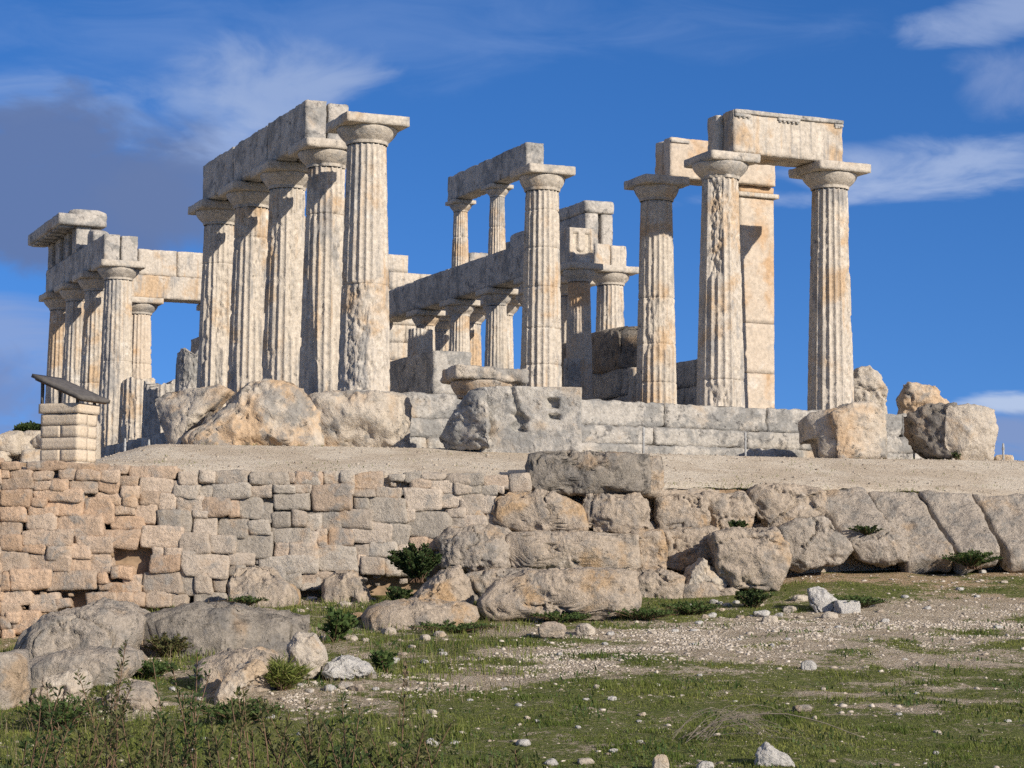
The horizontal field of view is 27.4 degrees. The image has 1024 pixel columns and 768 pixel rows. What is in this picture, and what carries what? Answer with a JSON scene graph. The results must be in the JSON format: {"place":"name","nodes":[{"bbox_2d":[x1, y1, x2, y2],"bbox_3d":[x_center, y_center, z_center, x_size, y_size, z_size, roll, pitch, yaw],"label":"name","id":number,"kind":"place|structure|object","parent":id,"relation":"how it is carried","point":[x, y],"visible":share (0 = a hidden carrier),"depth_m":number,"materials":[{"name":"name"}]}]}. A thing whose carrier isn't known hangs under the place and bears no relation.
{"place":"outdoors","nodes":[
{"label":"outdoors","id":0,"kind":"place"},
{"bbox_2d":[388,254,430,360],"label":"cross wall","id":1,"kind":"structure","parent":0,"point":[399,275],"depth_m":61.92,"materials":[{"name":"stone"}]},
{"bbox_2d":[389,351,471,394],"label":"wall","id":2,"kind":"structure","parent":0,"point":[421,372],"depth_m":43.36,"materials":[{"name":"stone"}]},
{"bbox_2d":[20,462,881,611],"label":"earth bank","id":3,"kind":"structure","parent":0,"point":[139,559],"depth_m":30.93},
{"bbox_2d":[700,491,755,529],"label":"niche rock","id":4,"kind":"object","parent":3,"relation":"on","point":[723,508],"visible":0.58,"depth_m":32.43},
{"bbox_2d":[434,524,511,573],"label":"rounded rock","id":5,"kind":"object","parent":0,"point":[474,547],"visible":0.83,"depth_m":30.82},
{"bbox_2d":[0,570,1023,767],"bbox_3d":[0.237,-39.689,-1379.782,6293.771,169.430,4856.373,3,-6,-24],"label":"ground","id":6,"kind":"structure","parent":0,"point":[757,676],"depth_m":21.73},
{"bbox_2d":[0,649,31,709],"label":"edge boulder","id":7,"kind":"object","parent":6,"relation":"on","point":[15,678],"visible":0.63,"depth_m":19.77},
{"bbox_2d":[0,686,84,767],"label":"foreground shrub","id":8,"kind":"object","parent":6,"relation":"on","point":[25,746],"visible":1,"depth_m":12.37,"materials":[{"name":"green plant"}]},
{"bbox_2d":[29,668,92,705],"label":"round boulder","id":9,"kind":"object","parent":6,"relation":"on","point":[66,680],"visible":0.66,"depth_m":19.98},
{"bbox_2d":[14,692,108,730],"bbox_3d":[-4.015,2.927,18.690,0.794,0.400,0.885,3,-6,-24],"label":"weed patch","id":10,"kind":"object","parent":6,"relation":"on","point":[69,711],"visible":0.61,"depth_m":18.57,"materials":[{"name":"green plant"}]},
{"bbox_2d":[25,682,130,767],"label":"foreground shrub","id":11,"kind":"object","parent":6,"relation":"on","point":[93,751],"visible":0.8,"depth_m":13.28,"materials":[{"name":"green plant"}]},
{"bbox_2d":[13,597,150,658],"bbox_3d":[-4.830,2.979,23.729,1.425,1.140,1.792,0,-5,-1],"label":"pale outcrop","id":12,"kind":"object","parent":6,"relation":"on","point":[106,622],"visible":0.49,"depth_m":23.05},
{"bbox_2d":[29,645,147,687],"bbox_3d":[-4.429,3.083,21.765,1.233,0.755,1.325,0,-5,-1],"label":"outcrop","id":13,"kind":"object","parent":6,"relation":"on","point":[99,663],"visible":0.46,"depth_m":21.24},
{"bbox_2d":[61,639,160,767],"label":"foreground shrub","id":14,"kind":"object","parent":6,"relation":"on","point":[117,736],"visible":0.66,"depth_m":14.29,"materials":[{"name":"green plant"}]},
{"bbox_2d":[97,708,203,767],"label":"foreground shrub","id":15,"kind":"object","parent":6,"relation":"on","point":[146,757],"visible":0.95,"depth_m":12.14,"materials":[{"name":"green plant"}]},
{"bbox_2d":[136,648,230,767],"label":"foreground shrub","id":16,"kind":"object","parent":6,"relation":"on","point":[194,721],"visible":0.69,"depth_m":13.48,"materials":[{"name":"green plant"}]},
{"bbox_2d":[160,705,253,767],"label":"foreground shrub","id":17,"kind":"object","parent":6,"relation":"on","point":[213,756],"visible":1,"depth_m":12.01,"materials":[{"name":"green plant"}]},
{"bbox_2d":[143,601,309,656],"bbox_3d":[-3.341,3.007,24.377,1.987,0.978,1.696,1,-5,-2],"label":"long outcrop","id":18,"kind":"object","parent":6,"relation":"on","point":[212,626],"visible":0.55,"depth_m":23.75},
{"bbox_2d":[193,646,286,693],"bbox_3d":[-2.780,3.074,21.350,0.922,0.812,1.089,0,-5,-1],"label":"brown outcrop","id":19,"kind":"object","parent":6,"relation":"on","point":[221,664],"visible":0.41,"depth_m":20.98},
{"bbox_2d":[214,657,268,705],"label":"rock","id":20,"kind":"object","parent":6,"relation":"on","point":[245,675],"visible":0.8,"depth_m":20.24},
{"bbox_2d":[0,701,484,767],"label":"tall grass","id":21,"kind":"structure","parent":6,"relation":"on","point":[204,736],"depth_m":17.73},
{"bbox_2d":[218,685,293,767],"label":"foreground shrub","id":22,"kind":"object","parent":6,"relation":"on","point":[253,730],"visible":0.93,"depth_m":12.71,"materials":[{"name":"green plant"}]},
{"bbox_2d":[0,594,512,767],"bbox_3d":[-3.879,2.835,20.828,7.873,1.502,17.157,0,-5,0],"label":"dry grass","id":23,"kind":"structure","parent":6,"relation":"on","point":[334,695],"depth_m":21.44,"materials":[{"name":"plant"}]},
{"bbox_2d":[227,565,300,607],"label":"wall foot boulder","id":24,"kind":"object","parent":6,"relation":"on","point":[272,585],"depth_m":29.12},
{"bbox_2d":[0,458,531,637],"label":"dry stone wall","id":25,"kind":"structure","parent":6,"relation":"on","point":[58,536],"depth_m":30.82,"materials":[{"name":"stone"}]},
{"bbox_2d":[0,596,540,689],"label":"rank grass","id":26,"kind":"structure","parent":6,"relation":"on","point":[464,632],"depth_m":23.80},
{"bbox_2d":[286,631,327,679],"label":"yellow boulder","id":27,"kind":"object","parent":6,"relation":"on","point":[305,648],"visible":0.81,"depth_m":21.72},
{"bbox_2d":[252,696,369,767],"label":"foreground shrub","id":28,"kind":"object","parent":6,"relation":"on","point":[310,747],"visible":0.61,"depth_m":13.12,"materials":[{"name":"green plant"}]},
{"bbox_2d":[321,570,370,603],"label":"wall foot boulder","id":29,"kind":"object","parent":6,"relation":"on","point":[340,584],"depth_m":30.07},
{"bbox_2d":[291,691,417,767],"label":"foreground shrub","id":30,"kind":"object","parent":6,"relation":"on","point":[339,761],"visible":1,"depth_m":12.51,"materials":[{"name":"green plant"}]},
{"bbox_2d":[350,687,458,767],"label":"foreground shrub","id":31,"kind":"object","parent":6,"relation":"on","point":[413,762],"visible":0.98,"depth_m":12.76,"materials":[{"name":"green plant"}]},
{"bbox_2d":[387,542,442,582],"bbox_3d":[-1.341,2.538,29.911,0.818,0.578,0.879,-4,-7,40],"label":"shrub","id":32,"kind":"object","parent":6,"relation":"on","point":[413,563],"visible":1,"depth_m":29.76,"materials":[{"name":"green plant"}]},
{"bbox_2d":[361,597,479,630],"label":"flat outcrop","id":33,"kind":"object","parent":6,"relation":"on","point":[405,611],"visible":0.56,"depth_m":26.84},
{"bbox_2d":[411,564,473,604],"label":"rock","id":34,"kind":"object","parent":6,"relation":"on","point":[453,583],"visible":0.52,"depth_m":28.52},
{"bbox_2d":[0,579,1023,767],"bbox_3d":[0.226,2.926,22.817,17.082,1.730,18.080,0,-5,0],"label":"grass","id":35,"kind":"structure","parent":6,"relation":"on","point":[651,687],"depth_m":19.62,"materials":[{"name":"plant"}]},
{"bbox_2d":[1,587,1022,767],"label":"meadow herbs","id":36,"kind":"object","parent":6,"relation":"on","point":[688,708],"visible":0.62,"depth_m":19.93,"materials":[{"name":"green plant"}]},
{"bbox_2d":[476,566,641,621],"bbox_3d":[0.635,2.845,28.255,2.209,0.806,1.162,0,-5,1],"label":"foot rock","id":37,"kind":"object","parent":6,"relation":"on","point":[599,593],"visible":0.79,"depth_m":27.76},
{"bbox_2d":[634,568,685,598],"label":"foot rock","id":38,"kind":"object","parent":6,"relation":"on","point":[660,583],"visible":0.5,"depth_m":30.75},
{"bbox_2d":[708,526,791,591],"bbox_3d":[3.532,2.606,31.284,1.222,0.988,1.230,0,-5,1],"label":"squared boulder","id":39,"kind":"object","parent":6,"relation":"on","point":[758,558],"visible":0.88,"depth_m":30.75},
{"bbox_2d":[777,515,853,572],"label":"leaning boulder","id":40,"kind":"object","parent":6,"relation":"on","point":[816,542],"visible":0.88,"depth_m":32.37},
{"bbox_2d":[868,491,953,573],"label":"leaning slab","id":41,"kind":"structure","parent":6,"relation":"on","point":[910,520],"depth_m":33.18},
{"bbox_2d":[917,490,999,574],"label":"leaning slab","id":42,"kind":"structure","parent":6,"relation":"on","point":[960,521],"depth_m":33.28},
{"bbox_2d":[972,493,1023,572],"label":"leaning slab","id":43,"kind":"structure","parent":6,"relation":"on","point":[1004,517],"depth_m":33.35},
{"bbox_2d":[0,573,1023,767],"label":"gravel","id":44,"kind":"structure","parent":0,"point":[779,668],"depth_m":23.88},
{"bbox_2d":[0,0,1023,460],"label":"sky","id":45,"kind":"structure","parent":0,"point":[118,109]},
{"bbox_2d":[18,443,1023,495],"bbox_3d":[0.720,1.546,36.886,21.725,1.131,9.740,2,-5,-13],"label":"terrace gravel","id":46,"kind":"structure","parent":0,"point":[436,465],"depth_m":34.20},
{"bbox_2d":[22,444,1023,519],"bbox_3d":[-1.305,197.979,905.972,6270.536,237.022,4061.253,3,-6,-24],"label":"terrace ground","id":47,"kind":"structure","parent":0,"point":[1007,470],"depth_m":34.32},
{"bbox_2d":[0,430,40,461],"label":"rubble wall","id":48,"kind":"structure","parent":47,"relation":"on","point":[19,446],"depth_m":45.51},
{"bbox_2d":[31,374,110,462],"bbox_3d":[-6.685,0.686,31.805,0.948,1.658,0.720,-2,-6,24],"label":"information stand","id":49,"kind":"object","parent":47,"relation":"on","point":[68,432],"visible":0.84,"depth_m":31.62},
{"bbox_2d":[155,384,234,443],"bbox_3d":[-5.692,0.710,37.703,1.455,1.388,1.385,0,-5,3],"label":"tilted block","id":50,"kind":"object","parent":47,"relation":"on","point":[181,414],"depth_m":37.20,"materials":[{"name":"stone"}]},
{"bbox_2d":[181,379,323,445],"bbox_3d":[-4.399,0.631,36.328,2.516,1.434,1.603,0,-5,1],"label":"ochre boulder","id":51,"kind":"object","parent":47,"relation":"on","point":[269,412],"visible":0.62,"depth_m":35.67,"materials":[{"name":"stone"}]},
{"bbox_2d":[308,390,411,447],"bbox_3d":[-2.633,0.678,36.344,1.779,1.176,1.285,0,-5,1],"label":"cracked block","id":52,"kind":"object","parent":47,"relation":"on","point":[369,418],"depth_m":35.87,"materials":[{"name":"stone"}]},
{"bbox_2d":[439,390,490,450],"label":"rough boulder","id":53,"kind":"object","parent":47,"relation":"on","point":[468,426],"visible":0.94,"depth_m":34.58,"materials":[{"name":"stone"}]},
{"bbox_2d":[101,389,922,489],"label":"temple platform","id":54,"kind":"structure","parent":47,"relation":"on","point":[618,426],"depth_m":41.33,"materials":[{"name":"stone"}]},
{"bbox_2d":[39,291,65,403],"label":"doric column","id":55,"kind":"structure","parent":54,"relation":"on","point":[54,303],"depth_m":64.80,"materials":[{"name":"stone"}]},
{"bbox_2d":[46,260,64,291],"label":"architrave beam","id":56,"kind":"structure","parent":55,"relation":"on","point":[55,275],"depth_m":64.18,"materials":[{"name":"stone"}]},
{"bbox_2d":[48,226,91,268],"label":"frieze fragment","id":57,"kind":"object","parent":56,"relation":"on","point":[68,245],"visible":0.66,"depth_m":62.88,"materials":[{"name":"stone"}]},
{"bbox_2d":[28,209,106,247],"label":"cornice fragment","id":58,"kind":"object","parent":57,"relation":"on","point":[53,229],"visible":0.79,"depth_m":61.90,"materials":[{"name":"stone"}]},
{"bbox_2d":[54,282,84,402],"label":"doric column","id":59,"kind":"structure","parent":54,"relation":"on","point":[72,294],"depth_m":62.64,"materials":[{"name":"stone"}]},
{"bbox_2d":[72,271,104,419],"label":"doric column","id":60,"kind":"structure","parent":54,"relation":"on","point":[91,283],"depth_m":60.30,"materials":[{"name":"stone"}]},
{"bbox_2d":[91,259,145,446],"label":"doric column","id":61,"kind":"structure","parent":54,"relation":"on","point":[118,276],"depth_m":57.95,"materials":[{"name":"stone"}]},
{"bbox_2d":[83,234,137,271],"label":"architrave beam","id":62,"kind":"structure","parent":61,"relation":"on","point":[111,246],"depth_m":58.52,"materials":[{"name":"stone"}]},
{"bbox_2d":[118,376,154,443],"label":"column stump","id":63,"kind":"object","parent":54,"relation":"on","point":[130,408],"visible":0.61,"depth_m":55.37,"materials":[{"name":"stone"}]},
{"bbox_2d":[131,296,163,378],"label":"doric column","id":64,"kind":"structure","parent":54,"relation":"on","point":[144,309],"depth_m":65.82,"materials":[{"name":"stone"}]},
{"bbox_2d":[131,274,201,303],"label":"architrave beam","id":65,"kind":"structure","parent":64,"relation":"on","point":[173,289],"depth_m":66.26,"materials":[{"name":"stone"}]},
{"bbox_2d":[137,249,202,278],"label":"frieze course","id":66,"kind":"object","parent":65,"relation":"on","point":[173,263],"visible":0.45,"depth_m":66.40,"materials":[{"name":"stone"}]},
{"bbox_2d":[188,199,234,408],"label":"doric column","id":67,"kind":"structure","parent":54,"relation":"on","point":[216,218],"depth_m":48.61,"materials":[{"name":"stone"}]},
{"bbox_2d":[218,180,269,399],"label":"doric column","id":68,"kind":"structure","parent":54,"relation":"on","point":[249,201],"depth_m":46.27,"materials":[{"name":"stone"}]},
{"bbox_2d":[203,147,234,200],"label":"architrave beam","id":69,"kind":"structure","parent":68,"relation":"on","point":[218,172],"depth_m":47.84,"materials":[{"name":"stone"}]},
{"bbox_2d":[250,160,307,387],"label":"doric column","id":70,"kind":"structure","parent":54,"relation":"on","point":[285,182],"depth_m":43.94,"materials":[{"name":"stone"}]},
{"bbox_2d":[233,125,267,182],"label":"architrave beam","id":71,"kind":"structure","parent":70,"relation":"on","point":[250,152],"depth_m":45.54,"materials":[{"name":"stone"}]},
{"bbox_2d":[288,137,346,394],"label":"doric column","id":72,"kind":"structure","parent":54,"relation":"on","point":[323,160],"depth_m":41.58,"materials":[{"name":"stone"}]},
{"bbox_2d":[267,100,348,162],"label":"architrave beam","id":73,"kind":"structure","parent":72,"relation":"on","point":[303,120],"depth_m":42.34,"materials":[{"name":"stone"}]},
{"bbox_2d":[326,111,409,391],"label":"doric column","id":74,"kind":"structure","parent":54,"relation":"on","point":[364,336],"depth_m":39.43,"materials":[{"name":"stone"}]},
{"bbox_2d":[439,298,479,351],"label":"column","id":75,"kind":"structure","parent":54,"relation":"on","point":[459,311],"depth_m":56.26,"materials":[{"name":"stone"}]},
{"bbox_2d":[475,287,517,368],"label":"column","id":76,"kind":"structure","parent":54,"relation":"on","point":[496,301],"depth_m":53.95,"materials":[{"name":"stone"}]},
{"bbox_2d":[449,256,485,299],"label":"beam","id":77,"kind":"structure","parent":76,"relation":"on","point":[467,280],"depth_m":55.35,"materials":[{"name":"stone"}]},
{"bbox_2d":[445,199,475,267],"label":"column","id":78,"kind":"structure","parent":77,"relation":"on","point":[460,208],"depth_m":56.55,"materials":[{"name":"stone"}]},
{"bbox_2d":[481,183,513,254],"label":"column","id":79,"kind":"structure","parent":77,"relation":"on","point":[497,193],"depth_m":54.27,"materials":[{"name":"stone"}]},
{"bbox_2d":[447,142,543,200],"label":"architrave beam","id":80,"kind":"structure","parent":79,"relation":"on","point":[469,182],"depth_m":54.25,"materials":[{"name":"stone"}]},
{"bbox_2d":[513,276,523,290],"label":"column","id":81,"kind":"structure","parent":54,"relation":"on","point":[518,281],"depth_m":51.94,"materials":[{"name":"stone"}]},
{"bbox_2d":[485,243,523,288],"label":"beam","id":82,"kind":"structure","parent":81,"relation":"on","point":[503,268],"depth_m":53.13,"materials":[{"name":"stone"}]},
{"bbox_2d":[510,163,575,386],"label":"doric column","id":83,"kind":"structure","parent":54,"relation":"on","point":[541,341],"depth_m":44.01,"materials":[{"name":"stone"}]},
{"bbox_2d":[560,276,595,343],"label":"doric column","id":84,"kind":"structure","parent":54,"relation":"on","point":[564,289],"depth_m":60.81,"materials":[{"name":"stone"}]},
{"bbox_2d":[520,243,626,287],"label":"architrave beam","id":85,"kind":"structure","parent":84,"relation":"on","point":[606,254],"depth_m":58.91,"materials":[{"name":"stone"}]},
{"bbox_2d":[468,200,613,260],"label":"frieze wall","id":86,"kind":"structure","parent":85,"relation":"on","point":[596,216],"depth_m":59.93,"materials":[{"name":"stone"}]},
{"bbox_2d":[560,261,602,399],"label":"column","id":87,"kind":"structure","parent":54,"relation":"on","point":[579,276],"depth_m":49.43,"materials":[{"name":"stone"}]},
{"bbox_2d":[559,227,593,273],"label":"beam","id":88,"kind":"structure","parent":87,"relation":"on","point":[576,244],"depth_m":49.72,"materials":[{"name":"stone"}]},
{"bbox_2d":[592,264,638,331],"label":"doric column","id":89,"kind":"structure","parent":54,"relation":"on","point":[609,281],"depth_m":58.48,"materials":[{"name":"stone"}]},
{"bbox_2d":[562,359,696,404],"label":"cella wall","id":90,"kind":"structure","parent":54,"relation":"on","point":[619,384],"depth_m":50.23,"materials":[{"name":"stone"}]},
{"bbox_2d":[560,326,637,379],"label":"wall block","id":91,"kind":"object","parent":90,"relation":"on","point":[614,348],"visible":0.39,"depth_m":51.35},
{"bbox_2d":[624,174,689,403],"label":"doric column","id":92,"kind":"structure","parent":54,"relation":"on","point":[656,194],"depth_m":45.09,"materials":[{"name":"stone"}]},
{"bbox_2d":[684,150,760,407],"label":"doric column","id":93,"kind":"structure","parent":54,"relation":"on","point":[720,355],"depth_m":42.51,"materials":[{"name":"stone"}]},
{"bbox_2d":[738,185,778,408],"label":"anta pillar","id":94,"kind":"structure","parent":54,"relation":"on","point":[756,213],"depth_m":46.15,"materials":[{"name":"stone"}]},
{"bbox_2d":[655,137,774,187],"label":"architrave beam","id":95,"kind":"structure","parent":94,"relation":"on","point":[672,154],"depth_m":45.64,"materials":[{"name":"stone"}]},
{"bbox_2d":[788,160,870,409],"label":"doric column","id":96,"kind":"structure","parent":54,"relation":"on","point":[828,183],"depth_m":43.55,"materials":[{"name":"stone"}]},
{"bbox_2d":[707,109,843,167],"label":"architrave beam","id":97,"kind":"structure","parent":96,"relation":"on","point":[780,139],"depth_m":43.18,"materials":[{"name":"stone"}]},
{"bbox_2d":[467,386,581,452],"bbox_3d":[0.192,0.655,35.157,1.901,1.178,0.972,1,-5,-3],"label":"cut block","id":98,"kind":"object","parent":47,"relation":"on","point":[525,419],"depth_m":34.70,"materials":[{"name":"stone"}]},
{"bbox_2d":[440,364,528,399],"bbox_3d":[-0.477,-0.012,36.043,1.331,0.540,1.271,2,-5,-12],"label":"fallen capital","id":99,"kind":"object","parent":98,"relation":"on","point":[462,380],"visible":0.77,"depth_m":35.52,"materials":[{"name":"stone"}]},
{"bbox_2d":[798,408,836,457],"bbox_3d":[5.864,0.988,40.050,0.663,1.017,1.194,1,-5,-3],"label":"notch fragment","id":100,"kind":"object","parent":47,"relation":"on","point":[816,432],"visible":0.83,"depth_m":39.68,"materials":[{"name":"stone"}]},
{"bbox_2d":[830,401,887,458],"bbox_3d":[6.546,0.912,39.903,1.357,1.210,0.983,2,-5,-14],"label":"notched block","id":101,"kind":"object","parent":47,"relation":"on","point":[859,429],"depth_m":39.46,"materials":[{"name":"stone"}]},
{"bbox_2d":[903,402,956,459],"bbox_3d":[7.961,0.931,40.017,0.925,1.153,1.197,0,-5,5],"label":"blackened end","id":102,"kind":"object","parent":47,"relation":"on","point":[924,432],"visible":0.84,"depth_m":39.65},
{"bbox_2d":[944,403,998,459],"bbox_3d":[8.615,0.960,39.820,1.055,1.162,1.091,1,-5,-2],"label":"square block","id":103,"kind":"object","parent":47,"relation":"on","point":[971,431],"depth_m":39.37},
{"bbox_2d":[283,592,1023,717],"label":"track gravel","id":104,"kind":"structure","parent":0,"point":[774,629],"depth_m":25.59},
{"bbox_2d":[475,488,1003,574],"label":"bedrock","id":105,"kind":"structure","parent":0,"point":[850,563],"depth_m":33.14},
{"bbox_2d":[505,530,641,570],"bbox_3d":[0.863,2.502,31.256,2.120,0.679,0.963,0,-5,0],"label":"long stone","id":106,"kind":"object","parent":105,"relation":"on","point":[540,549],"visible":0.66,"depth_m":30.85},
{"bbox_2d":[491,488,588,531],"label":"ledge stone","id":107,"kind":"object","parent":106,"relation":"on","point":[538,509],"visible":0.82,"depth_m":31.21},
{"bbox_2d":[580,492,650,533],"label":"square stone","id":108,"kind":"object","parent":106,"relation":"on","point":[619,513],"visible":0.89,"depth_m":31.26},
{"bbox_2d":[525,450,651,496],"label":"top block","id":109,"kind":"structure","parent":108,"relation":"on","point":[574,473],"depth_m":31.46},
{"bbox_2d":[653,493,710,528],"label":"niche rock","id":110,"kind":"object","parent":105,"relation":"on","point":[683,510],"visible":0.73,"depth_m":32.24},
{"bbox_2d":[659,525,718,571],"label":"course rock","id":111,"kind":"object","parent":105,"relation":"on","point":[687,546],"visible":0.58,"depth_m":31.60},
{"bbox_2d":[745,482,827,527],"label":"boulder","id":112,"kind":"object","parent":105,"relation":"on","point":[776,504],"visible":0.77,"depth_m":32.85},
{"bbox_2d":[825,487,890,537],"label":"leaning slab","id":113,"kind":"structure","parent":105,"relation":"on","point":[851,507],"depth_m":33.22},
{"bbox_2d":[848,531,910,567],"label":"boulder","id":114,"kind":"object","parent":105,"relation":"on","point":[880,549],"visible":0.88,"depth_m":32.67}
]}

